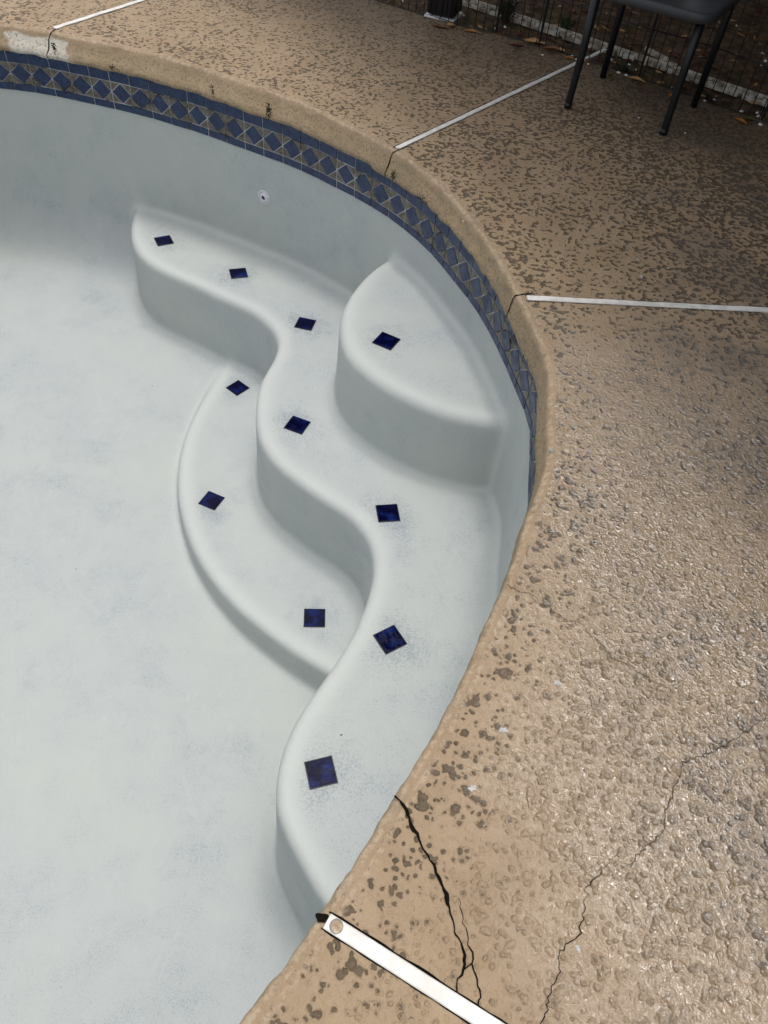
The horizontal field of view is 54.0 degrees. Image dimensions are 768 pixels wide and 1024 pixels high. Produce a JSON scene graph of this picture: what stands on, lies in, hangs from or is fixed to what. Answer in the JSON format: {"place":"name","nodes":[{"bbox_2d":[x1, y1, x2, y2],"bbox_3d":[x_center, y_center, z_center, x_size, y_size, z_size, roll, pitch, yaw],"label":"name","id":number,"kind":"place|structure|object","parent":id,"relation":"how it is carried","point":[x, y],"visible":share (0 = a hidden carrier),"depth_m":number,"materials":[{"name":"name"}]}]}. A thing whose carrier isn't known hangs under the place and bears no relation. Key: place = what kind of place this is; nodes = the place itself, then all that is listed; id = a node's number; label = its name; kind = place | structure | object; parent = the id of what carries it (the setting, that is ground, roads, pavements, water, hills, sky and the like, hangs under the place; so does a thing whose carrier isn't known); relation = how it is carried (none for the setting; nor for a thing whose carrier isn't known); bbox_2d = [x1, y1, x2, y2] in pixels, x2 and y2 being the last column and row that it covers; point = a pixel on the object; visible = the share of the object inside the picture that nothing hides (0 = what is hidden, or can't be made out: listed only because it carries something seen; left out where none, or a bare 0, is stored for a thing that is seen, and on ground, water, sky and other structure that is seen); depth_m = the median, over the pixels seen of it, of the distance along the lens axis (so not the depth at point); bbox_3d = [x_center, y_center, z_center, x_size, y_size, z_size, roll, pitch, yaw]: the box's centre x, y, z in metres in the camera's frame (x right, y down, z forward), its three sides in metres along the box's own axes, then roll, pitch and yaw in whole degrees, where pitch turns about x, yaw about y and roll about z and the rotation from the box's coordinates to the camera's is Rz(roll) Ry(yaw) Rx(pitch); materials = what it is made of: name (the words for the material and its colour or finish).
{"place":"outdoors","nodes":[
{"label":"outdoors","id":0,"kind":"place"},
{"bbox_2d":[0,0,767,1023],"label":"pool deck","id":1,"kind":"structure","parent":0,"point":[572,826],"depth_m":1.77,"materials":[{"name":"beige concrete"}]},
{"bbox_2d":[46,0,146,57],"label":"expansion joint strip","id":2,"kind":"object","parent":1,"relation":"in","point":[95,15],"visible":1,"depth_m":3.59,"materials":[{"name":"white plastic"}]},
{"bbox_2d":[265,102,271,119],"bbox_3d":[-0.491,-1.705,3.206,0.041,0.073,0.005,26,53,15],"label":"moss clump","id":3,"kind":"object","parent":1,"relation":"attached to","point":[268,108],"visible":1,"depth_m":3.20,"materials":[{"name":"green plant"}]},
{"bbox_2d":[0,50,537,1023],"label":"swimming pool","id":4,"kind":"structure","parent":1,"relation":"in","point":[268,402],"depth_m":2.89,"materials":[{"name":"paint"}]},
{"bbox_2d":[321,911,507,1023],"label":"expansion joint strip","id":5,"kind":"object","parent":1,"relation":"in","point":[421,980],"visible":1,"depth_m":1.17,"materials":[{"name":"white plastic"}]},
{"bbox_2d":[431,24,450,28],"bbox_3d":[0.291,-2.483,3.851,0.108,0.005,0.035,26,53,15],"label":"dry leaf","id":6,"kind":"object","parent":1,"relation":"on","point":[438,25],"visible":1,"depth_m":3.86,"materials":[{"name":"brown plant"}]},
{"bbox_2d":[424,0,462,21],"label":"ribbed planter","id":7,"kind":"object","parent":1,"relation":"on","point":[446,8],"visible":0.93,"depth_m":3.90,"materials":[{"name":"black plastic"}]},
{"bbox_2d":[385,48,606,176],"bbox_3d":[0.564,-1.847,3.415,0.036,0.101,1.719,35,56,22],"label":"expansion joint strip","id":8,"kind":"object","parent":1,"relation":"in","point":[408,142],"visible":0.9,"depth_m":3.27,"materials":[{"name":"white plastic"}]},
{"bbox_2d":[509,43,524,46],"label":"dry leaf","id":9,"kind":"object","parent":1,"relation":"on","point":[517,44],"visible":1,"depth_m":3.74,"materials":[{"name":"brown plant"}]},
{"bbox_2d":[524,38,542,42],"bbox_3d":[0.750,-2.368,3.786,0.090,0.014,0.067,-5,51,-10],"label":"dry leaf","id":10,"kind":"object","parent":1,"relation":"on","point":[532,40],"visible":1,"depth_m":3.79,"materials":[{"name":"orange plant"}]},
{"bbox_2d":[542,45,560,50],"bbox_3d":[0.831,-2.298,3.735,0.098,0.019,0.042,7,50,0],"label":"dry leaf","id":11,"kind":"object","parent":1,"relation":"on","point":[552,48],"visible":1,"depth_m":3.73,"materials":[{"name":"brown plant"}]},
{"bbox_2d":[506,293,767,316],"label":"expansion joint strip","id":12,"kind":"object","parent":1,"relation":"in","point":[646,303],"visible":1,"depth_m":2.40,"materials":[{"name":"white plastic"}]},
{"bbox_2d":[628,76,645,82],"bbox_3d":[1.202,-2.061,3.584,0.100,0.009,0.038,34,55,21],"label":"dry leaf","id":13,"kind":"object","parent":1,"relation":"on","point":[636,78],"visible":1,"depth_m":3.59,"materials":[{"name":"brown plant"}]},
{"bbox_2d":[564,0,739,135],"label":"patio chair","id":14,"kind":"object","parent":1,"relation":"on","point":[700,14],"visible":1,"depth_m":3.06,"materials":[{"name":"black metal"}]},
{"bbox_2d":[735,118,747,124],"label":"dry leaf","id":15,"kind":"object","parent":1,"relation":"on","point":[741,120],"visible":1,"depth_m":3.37,"materials":[{"name":"orange plant"}]},
{"bbox_2d":[742,116,756,120],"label":"dry leaf","id":16,"kind":"object","parent":1,"relation":"on","point":[748,117],"visible":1,"depth_m":3.39,"materials":[{"name":"plant"}]},
{"bbox_2d":[381,0,767,119],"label":"ground","id":17,"kind":"structure","parent":0,"point":[747,46],"depth_m":4.09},
{"bbox_2d":[494,0,520,23],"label":"weed","id":18,"kind":"object","parent":17,"relation":"on","point":[510,7],"visible":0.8,"depth_m":4.00,"materials":[{"name":"green plant"}]},
{"bbox_2d":[557,14,577,29],"bbox_3d":[0.954,-2.591,3.988,0.121,0.101,0.120,-13,53,-16],"label":"weed","id":19,"kind":"object","parent":17,"relation":"on","point":[564,22],"visible":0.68,"depth_m":3.98,"materials":[{"name":"green plant"}]},
{"bbox_2d":[377,0,767,121],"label":"wire fence","id":20,"kind":"object","parent":17,"relation":"on","point":[652,29],"visible":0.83,"depth_m":3.54,"materials":[{"name":"black metal"}]},
{"bbox_2d":[380,0,767,120],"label":"leaf litter","id":21,"kind":"object","parent":17,"relation":"on","point":[673,53],"visible":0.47,"depth_m":3.98,"materials":[{"name":"brown plant"}]},
{"bbox_2d":[462,0,767,106],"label":"garden edging","id":22,"kind":"object","parent":17,"relation":"on","point":[761,99],"visible":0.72,"depth_m":3.84,"materials":[{"name":"white paint"}]},
{"bbox_2d":[613,62,634,73],"bbox_3d":[1.191,-2.208,3.740,0.181,0.030,0.153,30,54,18],"label":"weed","id":23,"kind":"object","parent":17,"relation":"on","point":[619,66],"visible":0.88,"depth_m":3.74,"materials":[{"name":"green plant"}]},
{"bbox_2d":[645,47,677,65],"bbox_3d":[1.405,-2.317,3.827,0.035,0.020,0.221,-24,56,-23],"label":"broken edging piece","id":24,"kind":"object","parent":17,"relation":"on","point":[656,54],"visible":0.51,"depth_m":3.83,"materials":[{"name":"white paint"}]},
{"bbox_2d":[704,91,717,101],"bbox_3d":[1.525,-1.943,3.540,0.094,0.030,0.092,-34,61,-29],"label":"weed","id":25,"kind":"object","parent":17,"relation":"on","point":[707,96],"visible":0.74,"depth_m":3.54,"materials":[{"name":"green plant"}]}
]}

